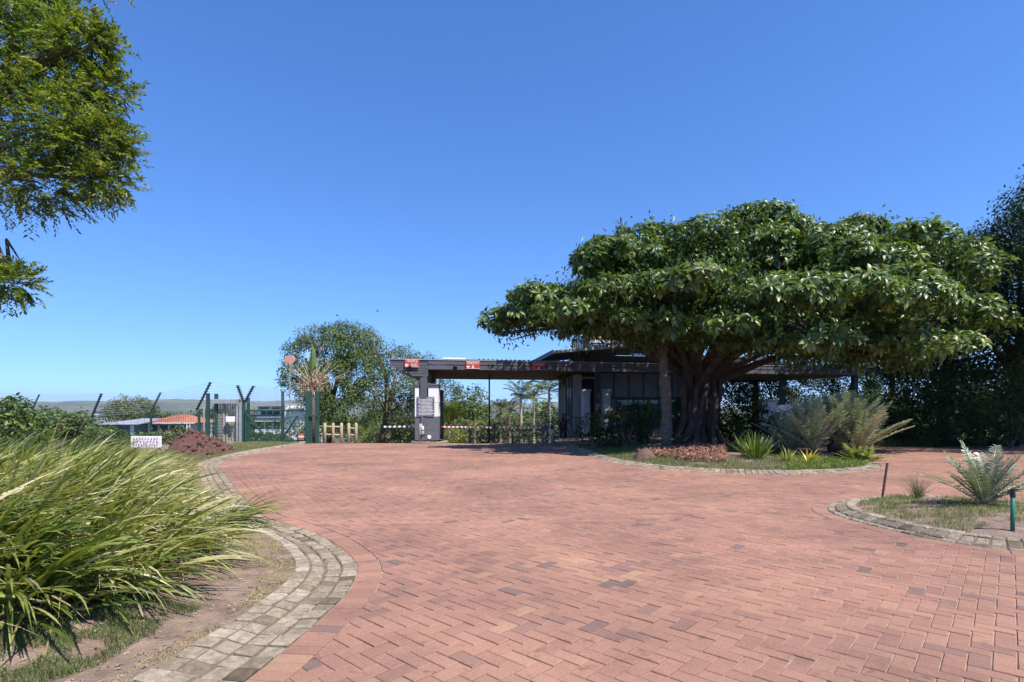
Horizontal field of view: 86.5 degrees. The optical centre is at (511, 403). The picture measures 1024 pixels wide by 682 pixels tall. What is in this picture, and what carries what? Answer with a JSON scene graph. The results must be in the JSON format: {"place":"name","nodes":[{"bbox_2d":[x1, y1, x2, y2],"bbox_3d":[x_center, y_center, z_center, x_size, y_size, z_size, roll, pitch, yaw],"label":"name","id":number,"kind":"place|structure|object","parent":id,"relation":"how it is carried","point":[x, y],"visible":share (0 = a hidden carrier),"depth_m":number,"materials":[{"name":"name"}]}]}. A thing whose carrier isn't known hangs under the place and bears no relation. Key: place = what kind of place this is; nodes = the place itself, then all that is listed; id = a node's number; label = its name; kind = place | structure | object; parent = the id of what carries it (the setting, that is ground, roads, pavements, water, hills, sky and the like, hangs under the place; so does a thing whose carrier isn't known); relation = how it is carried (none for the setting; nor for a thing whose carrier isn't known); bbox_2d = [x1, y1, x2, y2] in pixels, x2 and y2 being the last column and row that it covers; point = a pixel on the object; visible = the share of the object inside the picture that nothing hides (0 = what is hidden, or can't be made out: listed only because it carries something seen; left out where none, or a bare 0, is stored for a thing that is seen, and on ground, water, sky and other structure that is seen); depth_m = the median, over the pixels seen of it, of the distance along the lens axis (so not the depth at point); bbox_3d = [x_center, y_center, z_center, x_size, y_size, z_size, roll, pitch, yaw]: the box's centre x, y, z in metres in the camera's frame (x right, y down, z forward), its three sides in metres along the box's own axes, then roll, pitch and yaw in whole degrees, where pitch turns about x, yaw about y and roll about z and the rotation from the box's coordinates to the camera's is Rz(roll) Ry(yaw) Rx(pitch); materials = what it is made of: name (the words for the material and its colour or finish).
{"place":"outdoors","nodes":[
{"label":"outdoors","id":0,"kind":"place"},
{"bbox_2d":[0,399,256,411],"bbox_3d":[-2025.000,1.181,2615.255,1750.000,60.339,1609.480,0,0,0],"label":"hills","id":1,"kind":"structure","parent":0,"point":[70,406],"depth_m":2268.86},
{"bbox_2d":[9,406,759,446],"bbox_3d":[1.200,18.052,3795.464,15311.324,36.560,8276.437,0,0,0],"label":"ground","id":2,"kind":"structure","parent":0,"point":[350,413],"depth_m":1668.96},
{"bbox_2d":[0,392,42,443],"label":"shrub","id":3,"kind":"object","parent":2,"relation":"on","point":[9,416],"visible":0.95,"depth_m":21.90,"materials":[{"name":"green plant"}]},
{"bbox_2d":[22,411,63,443],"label":"shrub","id":4,"kind":"object","parent":2,"relation":"on","point":[41,427],"visible":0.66,"depth_m":24.01,"materials":[{"name":"green plant"}]},
{"bbox_2d":[50,406,98,443],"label":"shrub","id":5,"kind":"object","parent":2,"relation":"on","point":[74,425],"visible":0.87,"depth_m":24.82,"materials":[{"name":"green plant"}]},
{"bbox_2d":[79,421,142,445],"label":"shrub","id":6,"kind":"object","parent":2,"relation":"on","point":[110,431],"visible":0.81,"depth_m":23.89,"materials":[{"name":"green plant"}]},
{"bbox_2d":[98,393,160,422],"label":"olive tree","id":7,"kind":"object","parent":2,"relation":"on","point":[123,413],"visible":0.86,"depth_m":115.67,"materials":[{"name":"green plant"}]},
{"bbox_2d":[98,418,160,444],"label":"flat roof house","id":8,"kind":"structure","parent":2,"relation":"on","point":[128,424],"depth_m":95.01,"materials":[{"name":"grey paint"}]},
{"bbox_2d":[0,442,297,681],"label":"soil bank","id":9,"kind":"structure","parent":2,"relation":"on","point":[176,624],"depth_m":3.42,"materials":[{"name":"soil"}]},
{"bbox_2d":[0,489,143,608],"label":"strap leaf clump","id":10,"kind":"object","parent":9,"relation":"on","point":[34,537],"visible":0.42,"depth_m":3.49,"materials":[{"name":"green plant"}]},
{"bbox_2d":[0,0,154,319],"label":"overhanging tree","id":11,"kind":"object","parent":9,"relation":"on","point":[55,34],"visible":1,"depth_m":7.18,"materials":[{"name":"green plant"}]},
{"bbox_2d":[0,528,175,650],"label":"strap leaf clump","id":12,"kind":"object","parent":9,"relation":"on","point":[47,572],"visible":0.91,"depth_m":3.13,"materials":[{"name":"green plant"}]},
{"bbox_2d":[0,588,200,681],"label":"short grass","id":13,"kind":"structure","parent":9,"relation":"on","point":[72,635],"depth_m":3.05,"materials":[{"name":"plant"}]},
{"bbox_2d":[0,445,257,634],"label":"dry thatch","id":14,"kind":"object","parent":9,"relation":"on","point":[33,581],"visible":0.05,"depth_m":3.96,"materials":[{"name":"plant"}]},
{"bbox_2d":[0,418,273,657],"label":"strap leaf bed","id":15,"kind":"object","parent":9,"relation":"on","point":[19,466],"visible":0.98,"depth_m":4.17,"materials":[{"name":"green plant"}]},
{"bbox_2d":[0,526,276,681],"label":"soil clods","id":16,"kind":"object","parent":9,"relation":"on","point":[156,612],"visible":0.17,"depth_m":3.54,"materials":[{"name":"soil"}]},
{"bbox_2d":[131,436,161,452],"bbox_3d":[-10.354,1.429,15.418,0.860,1.041,0.084,0,0,0],"label":"lettered board","id":17,"kind":"object","parent":9,"relation":"on","point":[149,440],"visible":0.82,"depth_m":15.38,"materials":[{"name":"white paint"}]},
{"bbox_2d":[0,527,294,681],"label":"leaf litter","id":18,"kind":"object","parent":9,"relation":"on","point":[116,665],"visible":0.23,"depth_m":3.39,"materials":[{"name":"plant"}]},
{"bbox_2d":[38,515,261,630],"bbox_3d":[-2.323,1.090,3.840,1.053,0.663,1.596,0,0,0],"label":"strap leaf clump","id":19,"kind":"object","parent":9,"relation":"on","point":[173,567],"visible":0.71,"depth_m":3.75,"materials":[{"name":"green plant"}]},
{"bbox_2d":[131,423,196,443],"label":"shrub","id":20,"kind":"object","parent":9,"relation":"on","point":[167,437],"visible":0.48,"depth_m":24.83,"materials":[{"name":"green plant"}]},
{"bbox_2d":[165,426,209,451],"bbox_3d":[-11.763,1.377,20.007,1.749,1.150,1.802,0,0,32],"label":"soil heap","id":21,"kind":"object","parent":9,"relation":"on","point":[191,436],"visible":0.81,"depth_m":19.64,"materials":[{"name":"soil"}]},
{"bbox_2d":[99,511,296,681],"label":"dry grass","id":22,"kind":"structure","parent":9,"relation":"on","point":[242,604],"depth_m":4.22,"materials":[{"name":"plant"}]},
{"bbox_2d":[178,440,220,455],"bbox_3d":[-10.552,1.581,18.430,1.577,0.725,1.441,0,0,0],"label":"soil heap","id":23,"kind":"object","parent":9,"relation":"on","point":[201,448],"visible":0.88,"depth_m":18.15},
{"bbox_2d":[203,435,234,452],"bbox_3d":[-10.665,1.533,19.537,1.581,0.821,1.415,0,0,-36],"label":"soil heap","id":24,"kind":"object","parent":9,"relation":"on","point":[221,445],"visible":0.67,"depth_m":19.30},
{"bbox_2d":[162,493,284,583],"bbox_3d":[-2.430,1.086,4.585,0.907,0.844,1.444,0,0,0],"label":"strap leaf clump","id":25,"kind":"object","parent":9,"relation":"on","point":[208,544],"visible":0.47,"depth_m":4.62,"materials":[{"name":"green plant"}]},
{"bbox_2d":[179,488,303,531],"bbox_3d":[-3.113,1.304,6.426,0.860,0.755,1.624,0,0,15],"label":"strap leaf clump","id":26,"kind":"object","parent":9,"relation":"on","point":[254,510],"visible":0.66,"depth_m":6.57,"materials":[{"name":"green plant"}]},
{"bbox_2d":[2,430,296,444],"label":"valley bushes","id":27,"kind":"object","parent":2,"relation":"on","point":[85,438],"visible":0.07,"depth_m":54.78,"materials":[{"name":"green plant"}]},
{"bbox_2d":[0,382,309,443],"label":"electric fence","id":28,"kind":"object","parent":2,"relation":"on","point":[247,400],"visible":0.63,"depth_m":31.96,"materials":[{"name":"metal"}]},
{"bbox_2d":[145,415,212,436],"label":"tiled house","id":29,"kind":"structure","parent":2,"relation":"on","point":[181,420],"depth_m":100.00,"materials":[{"name":"beige paint"}]},
{"bbox_2d":[203,393,244,441],"bbox_3d":[-14.895,0.764,28.275,2.029,2.648,1.150,0,0,0],"label":"pedestrian turnstile","id":30,"kind":"object","parent":2,"relation":"on","point":[216,402],"visible":0.89,"depth_m":27.97,"materials":[{"name":"green paint"}]},
{"bbox_2d":[157,441,312,469],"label":"verge lawn","id":31,"kind":"structure","parent":2,"relation":"on","point":[244,447],"depth_m":21.60,"materials":[{"name":"green plant"}]},
{"bbox_2d":[0,398,557,435],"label":"distant woods","id":32,"kind":"object","parent":2,"relation":"on","point":[49,413],"visible":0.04,"depth_m":141.70,"materials":[{"name":"green plant"}]},
{"bbox_2d":[245,391,319,443],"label":"gate","id":33,"kind":"structure","parent":2,"relation":"on","point":[308,418],"depth_m":27.84,"materials":[{"name":"metal"}]},
{"bbox_2d":[255,404,321,442],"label":"white house","id":34,"kind":"structure","parent":2,"relation":"on","point":[273,407],"depth_m":91.94,"materials":[{"name":"paint"}]},
{"bbox_2d":[280,334,357,441],"bbox_3d":[-10.655,-0.749,29.958,4.514,6.327,1.128,0,0,0],"label":"traveller palm","id":35,"kind":"object","parent":2,"relation":"on","point":[312,382],"visible":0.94,"depth_m":29.94,"materials":[{"name":"green plant"}]},
{"bbox_2d":[294,411,359,442],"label":"shrub","id":36,"kind":"object","parent":2,"relation":"on","point":[344,429],"visible":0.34,"depth_m":36.73,"materials":[{"name":"green plant"}]},
{"bbox_2d":[320,423,342,442],"bbox_3d":[-9.511,1.642,28.600,1.250,1.299,0.161,0,0,0],"label":"wooden fence","id":37,"kind":"object","parent":2,"relation":"on","point":[332,434],"visible":0.75,"depth_m":28.55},
{"bbox_2d":[274,317,395,442],"bbox_3d":[-12.684,-1.663,39.107,8.954,9.533,7.614,0,0,0],"label":"broadleaf tree","id":38,"kind":"object","parent":2,"relation":"on","point":[342,344],"visible":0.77,"depth_m":38.44,"materials":[{"name":"green plant"}]},
{"bbox_2d":[363,413,414,442],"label":"shrub","id":39,"kind":"object","parent":2,"relation":"on","point":[394,436],"visible":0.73,"depth_m":34.88,"materials":[{"name":"green plant"}]},
{"bbox_2d":[441,389,473,442],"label":"tree","id":40,"kind":"object","parent":2,"relation":"on","point":[449,415],"visible":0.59,"depth_m":41.73,"materials":[{"name":"green plant"}]},
{"bbox_2d":[444,428,470,442],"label":"shrub","id":41,"kind":"object","parent":2,"relation":"on","point":[459,440],"visible":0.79,"depth_m":40.94,"materials":[{"name":"green plant"}]},
{"bbox_2d":[465,418,511,442],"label":"shrub","id":42,"kind":"object","parent":2,"relation":"on","point":[491,436],"visible":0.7,"depth_m":37.78,"materials":[{"name":"green plant"}]},
{"bbox_2d":[485,399,518,442],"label":"palm tree","id":43,"kind":"object","parent":2,"relation":"on","point":[498,404],"visible":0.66,"depth_m":46.91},
{"bbox_2d":[490,398,527,442],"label":"palm tree","id":44,"kind":"object","parent":2,"relation":"on","point":[508,417],"visible":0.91,"depth_m":43.91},
{"bbox_2d":[503,380,538,442],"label":"palm tree","id":45,"kind":"object","parent":2,"relation":"on","point":[518,394],"visible":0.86,"depth_m":45.88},
{"bbox_2d":[511,382,551,442],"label":"palm tree","id":46,"kind":"object","parent":2,"relation":"on","point":[534,401],"visible":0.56,"depth_m":46.90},
{"bbox_2d":[517,380,557,442],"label":"palm tree","id":47,"kind":"object","parent":2,"relation":"on","point":[548,387],"visible":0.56,"depth_m":42.91,"materials":[{"name":"plant"}]},
{"bbox_2d":[344,404,828,442],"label":"valley woods","id":48,"kind":"object","parent":2,"relation":"on","point":[405,439],"visible":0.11,"depth_m":77.99,"materials":[{"name":"green plant"}]},
{"bbox_2d":[534,336,682,437],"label":"guardhouse","id":49,"kind":"structure","parent":2,"relation":"on","point":[617,389],"depth_m":30.21,"materials":[{"name":"grey paint"}]},
{"bbox_2d":[566,376,572,437],"bbox_3d":[3.123,0.250,29.790,0.394,3.600,0.060,0,0,-12],"label":"window frame","id":50,"kind":"structure","parent":49,"relation":"in","point":[569,379],"depth_m":29.79,"materials":[{"name":"black metal"}]},
{"bbox_2d":[590,343,673,355],"bbox_3d":[7.113,-3.030,30.465,5.802,0.640,0.060,0,0,-12],"label":"window frame","id":51,"kind":"structure","parent":49,"relation":"in","point":[623,351],"depth_m":30.17,"materials":[{"name":"black metal"}]},
{"bbox_2d":[616,398,659,427],"bbox_3d":[7.031,0.520,30.334,2.606,1.660,0.060,0,0,-12],"label":"window frame","id":52,"kind":"structure","parent":49,"relation":"in","point":[655,402],"depth_m":30.31,"materials":[{"name":"black metal"}]},
{"bbox_2d":[720,353,849,442],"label":"forest tree","id":53,"kind":"object","parent":2,"relation":"on","point":[806,383],"visible":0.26,"depth_m":41.10,"materials":[{"name":"green plant"}]},
{"bbox_2d":[827,382,916,441],"bbox_3d":[22.586,0.631,35.955,8.295,4.282,3.820,0,0,0],"label":"shrub","id":54,"kind":"object","parent":2,"relation":"on","point":[875,388],"visible":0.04,"depth_m":35.69,"materials":[{"name":"green plant"}]},
{"bbox_2d":[818,343,1000,438],"bbox_3d":[28.257,-2.294,39.390,11.032,10.668,9.011,0,0,32],"label":"forest tree","id":55,"kind":"object","parent":2,"relation":"on","point":[870,382],"visible":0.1,"depth_m":38.13,"materials":[{"name":"green plant"}]},
{"bbox_2d":[863,370,960,440],"bbox_3d":[19.502,0.273,26.924,5.296,3.995,3.233,0,0,0],"label":"shrub","id":56,"kind":"object","parent":2,"relation":"on","point":[892,394],"visible":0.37,"depth_m":26.67,"materials":[{"name":"green plant"}]},
{"bbox_2d":[821,381,1007,442],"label":"woods","id":57,"kind":"object","parent":2,"relation":"on","point":[959,437],"visible":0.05,"depth_m":45.21,"materials":[{"name":"green plant"}]},
{"bbox_2d":[865,231,1014,439],"bbox_3d":[22.599,-3.491,29.232,7.580,11.321,7.153,0,0,0],"label":"forest tree","id":58,"kind":"object","parent":2,"relation":"on","point":[907,373],"visible":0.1,"depth_m":28.27,"materials":[{"name":"green plant"}]},
{"bbox_2d":[881,356,1023,442],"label":"shrub","id":59,"kind":"object","parent":2,"relation":"on","point":[932,429],"visible":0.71,"depth_m":25.15,"materials":[{"name":"green plant"}]},
{"bbox_2d":[935,177,1023,443],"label":"forest tree","id":60,"kind":"object","parent":2,"relation":"on","point":[1002,242],"visible":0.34,"depth_m":25.71,"materials":[{"name":"green plant"}]},
{"bbox_2d":[947,350,1023,447],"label":"shrub","id":61,"kind":"object","parent":2,"relation":"on","point":[987,410],"visible":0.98,"depth_m":22.46,"materials":[{"name":"green plant"}]},
{"bbox_2d":[246,399,727,409],"bbox_3d":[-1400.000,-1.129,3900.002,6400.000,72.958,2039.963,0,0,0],"label":"hills","id":62,"kind":"structure","parent":0,"point":[291,401],"depth_m":3413.43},
{"bbox_2d":[0,0,1023,405],"label":"sky","id":63,"kind":"structure","parent":0,"point":[412,162],"materials":[{"name":"blue"}]},
{"bbox_2d":[499,419,540,442],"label":"shrub","id":64,"kind":"object","parent":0,"point":[519,430],"visible":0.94,"depth_m":38.80,"materials":[{"name":"green plant"}]},
{"bbox_2d":[219,443,1023,681],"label":"driveway","id":65,"kind":"structure","parent":0,"point":[516,562],"depth_m":4.65,"materials":[{"name":"brick"}]},
{"bbox_2d":[129,443,356,681],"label":"kerb","id":66,"kind":"structure","parent":65,"relation":"on","point":[265,631],"depth_m":3.68,"materials":[{"name":"stone"}]},
{"bbox_2d":[411,439,447,443],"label":"kerb","id":67,"kind":"structure","parent":65,"relation":"on","point":[424,442],"depth_m":26.23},
{"bbox_2d":[415,384,439,440],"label":"sign pillar","id":68,"kind":"structure","parent":67,"relation":"on","point":[433,427],"depth_m":27.00,"materials":[{"name":"grey paint"}]},
{"bbox_2d":[417,397,433,415],"bbox_3d":[-4.280,0.115,26.962,0.860,0.950,0.040,0,0,0],"label":"notice board","id":69,"kind":"object","parent":68,"relation":"attached to","point":[427,406],"visible":1,"depth_m":26.95,"materials":[{"name":"grey paint"}]},
{"bbox_2d":[390,358,872,442],"bbox_3d":[7.220,0.070,34.655,29.275,4.960,10.466,0,0,-12],"label":"gate canopy","id":70,"kind":"object","parent":65,"relation":"on","point":[425,372],"visible":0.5,"depth_m":29.46,"materials":[{"name":"grey paint"}]},
{"bbox_2d":[553,436,884,474],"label":"kerb","id":71,"kind":"structure","parent":65,"relation":"on","point":[869,467],"depth_m":13.36,"materials":[{"name":"stone"}]},
{"bbox_2d":[783,383,884,457],"bbox_3d":[10.420,0.552,17.197,2.659,2.419,2.817,0,0,0],"label":"cycad","id":72,"kind":"object","parent":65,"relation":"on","point":[840,434],"visible":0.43,"depth_m":16.82,"materials":[{"name":"green plant"}]},
{"bbox_2d":[821,390,914,452],"bbox_3d":[10.740,0.665,16.701,2.661,2.172,2.755,0,0,-32],"label":"cycad","id":73,"kind":"object","parent":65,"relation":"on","point":[860,432],"visible":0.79,"depth_m":16.40,"materials":[{"name":"green plant"}]},
{"bbox_2d":[827,494,1023,551],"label":"kerb","id":74,"kind":"structure","parent":65,"relation":"on","point":[840,508],"depth_m":6.25,"materials":[{"name":"stone"}]},
{"bbox_2d":[846,496,1023,541],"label":"planting bed","id":75,"kind":"object","parent":74,"relation":"on","point":[998,524],"visible":0.48,"depth_m":6.61,"materials":[{"name":"soil"}]},
{"bbox_2d":[898,471,933,498],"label":"grass tuft","id":76,"kind":"object","parent":75,"relation":"on","point":[917,491],"visible":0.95,"depth_m":8.36,"materials":[{"name":"green plant"}]},
{"bbox_2d":[857,492,1023,532],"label":"island grass","id":77,"kind":"structure","parent":75,"relation":"on","point":[960,503],"depth_m":7.07,"materials":[{"name":"plant"}]},
{"bbox_2d":[914,440,1023,507],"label":"cycad","id":78,"kind":"object","parent":75,"relation":"on","point":[985,487],"visible":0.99,"depth_m":7.23,"materials":[{"name":"green plant"}]},
{"bbox_2d":[1008,488,1017,531],"bbox_3d":[5.487,1.204,5.966,0.103,0.557,0.053,0,0,0],"label":"tap post","id":79,"kind":"object","parent":75,"relation":"on","point":[1011,492],"visible":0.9,"depth_m":5.95,"materials":[{"name":"green metal"}]},
{"bbox_2d":[868,437,1020,446],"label":"shade ground cover","id":80,"kind":"object","parent":65,"relation":"on","point":[891,442],"visible":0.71,"depth_m":23.68,"materials":[{"name":"green plant"}]},
{"bbox_2d":[999,164,1023,302],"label":"forest tree","id":81,"kind":"object","parent":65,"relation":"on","point":[1021,250],"visible":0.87,"depth_m":21.81,"materials":[{"name":"green plant"}]},
{"bbox_2d":[559,433,868,469],"bbox_3d":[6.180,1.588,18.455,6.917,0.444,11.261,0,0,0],"label":"island grass","id":82,"kind":"structure","parent":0,"point":[621,453],"depth_m":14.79,"materials":[{"name":"plant"}]},
{"bbox_2d":[571,411,613,448],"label":"shrub","id":83,"kind":"object","parent":82,"relation":"on","point":[598,432],"visible":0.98,"depth_m":21.39,"materials":[{"name":"green plant"}]},
{"bbox_2d":[599,399,653,446],"bbox_3d":[4.548,0.774,21.651,2.098,2.076,1.520,0,0,0],"label":"shrub","id":84,"kind":"object","parent":82,"relation":"on","point":[633,416],"visible":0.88,"depth_m":21.48,"materials":[{"name":"green plant"}]},
{"bbox_2d":[615,414,653,444],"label":"shrub","id":85,"kind":"object","parent":82,"relation":"on","point":[639,439],"visible":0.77,"depth_m":21.36,"materials":[{"name":"green plant"}]},
{"bbox_2d":[629,398,661,442],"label":"paddle leaf plant","id":86,"kind":"object","parent":82,"relation":"on","point":[652,414],"visible":0.68,"depth_m":21.54,"materials":[{"name":"green plant"}]},
{"bbox_2d":[625,309,697,445],"bbox_3d":[5.566,-0.851,19.916,3.047,4.893,2.687,0,0,35],"label":"palm tree","id":87,"kind":"object","parent":82,"relation":"on","point":[667,415],"visible":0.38,"depth_m":19.68,"materials":[{"name":"brown plant"}]},
{"bbox_2d":[671,398,680,436],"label":"shrub","id":88,"kind":"object","parent":82,"relation":"on","point":[677,412],"visible":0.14,"depth_m":21.36,"materials":[{"name":"green plant"}]},
{"bbox_2d":[638,441,729,461],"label":"red ground cover","id":89,"kind":"object","parent":82,"relation":"on","point":[700,447],"visible":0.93,"depth_m":15.91,"materials":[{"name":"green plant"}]},
{"bbox_2d":[706,410,747,443],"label":"shrub","id":90,"kind":"object","parent":82,"relation":"on","point":[728,436],"visible":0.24,"depth_m":21.34,"materials":[{"name":"green plant"}]},
{"bbox_2d":[718,381,769,447],"bbox_3d":[9.045,0.452,21.644,2.287,2.717,1.776,0,0,0],"label":"shrub","id":91,"kind":"object","parent":82,"relation":"on","point":[735,416],"visible":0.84,"depth_m":21.31,"materials":[{"name":"green plant"}]},
{"bbox_2d":[476,198,1023,448],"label":"fig tree","id":92,"kind":"object","parent":82,"relation":"on","point":[824,291],"visible":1,"depth_m":18.51,"materials":[{"name":"green plant"}]},
{"bbox_2d":[721,404,779,446],"bbox_3d":[9.420,0.887,21.623,2.502,1.860,1.473,0,0,0],"label":"shrub","id":93,"kind":"object","parent":82,"relation":"on","point":[753,427],"visible":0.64,"depth_m":21.45,"materials":[{"name":"green plant"}]},
{"bbox_2d":[729,431,780,458],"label":"strap bush","id":94,"kind":"object","parent":82,"relation":"on","point":[757,448],"visible":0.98,"depth_m":14.80,"materials":[{"name":"green plant"}]},
{"bbox_2d":[753,401,801,445],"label":"shrub","id":95,"kind":"object","parent":82,"relation":"on","point":[767,433],"visible":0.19,"depth_m":21.47,"materials":[{"name":"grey plant"}]},
{"bbox_2d":[751,409,827,455],"bbox_3d":[8.795,0.951,17.255,2.253,1.630,1.920,0,0,25],"label":"cycad","id":96,"kind":"object","parent":82,"relation":"on","point":[787,440],"visible":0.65,"depth_m":17.11,"materials":[{"name":"green plant"}]},
{"bbox_2d":[759,393,859,454],"bbox_3d":[9.303,0.708,16.871,2.640,2.086,2.429,0,0,-44],"label":"cycad","id":97,"kind":"object","parent":82,"relation":"on","point":[813,407],"visible":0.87,"depth_m":16.44,"materials":[{"name":"green plant"}]},
{"bbox_2d":[779,453,868,469],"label":"lime ground cover","id":98,"kind":"object","parent":82,"relation":"on","point":[829,464],"visible":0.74,"depth_m":13.85,"materials":[{"name":"green plant"}]},
{"bbox_2d":[834,442,898,461],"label":"lime fern","id":99,"kind":"object","parent":82,"relation":"on","point":[855,453],"visible":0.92,"depth_m":15.31,"materials":[{"name":"green plant"}]},
{"bbox_2d":[759,399,777,445],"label":"white pier","id":100,"kind":"structure","parent":0,"point":[772,404],"depth_m":22.77,"materials":[{"name":"paint"}]},
{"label":"road","id":101,"kind":"structure","parent":0,"visible":0},
{"bbox_2d":[346,328,419,442],"bbox_3d":[-8.825,-1.338,38.865,6.218,8.732,5.397,0,0,0],"label":"broadleaf tree","id":102,"kind":"object","parent":101,"relation":"on","point":[386,404],"visible":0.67,"depth_m":38.27,"materials":[{"name":"green plant"}]},
{"bbox_2d":[384,343,465,438],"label":"broadleaf tree","id":103,"kind":"object","parent":101,"relation":"on","point":[456,390],"visible":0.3,"depth_m":42.77,"materials":[{"name":"green plant"}]},
{"bbox_2d":[440,390,443,439],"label":"pillar","id":104,"kind":"structure","parent":101,"relation":"on","point":[441,414],"depth_m":33.22,"materials":[{"name":"metal"}]},
{"bbox_2d":[444,383,498,442],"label":"broadleaf tree","id":105,"kind":"object","parent":101,"relation":"on","point":[472,412],"visible":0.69,"depth_m":45.17,"materials":[{"name":"green plant"}]},
{"bbox_2d":[496,422,546,442],"bbox_3d":[0.509,1.540,28.636,2.714,1.180,0.372,0,0,-10],"label":"boom barrier","id":106,"kind":"object","parent":101,"relation":"on","point":[543,427],"visible":0.91,"depth_m":28.68,"materials":[{"name":"metal"}]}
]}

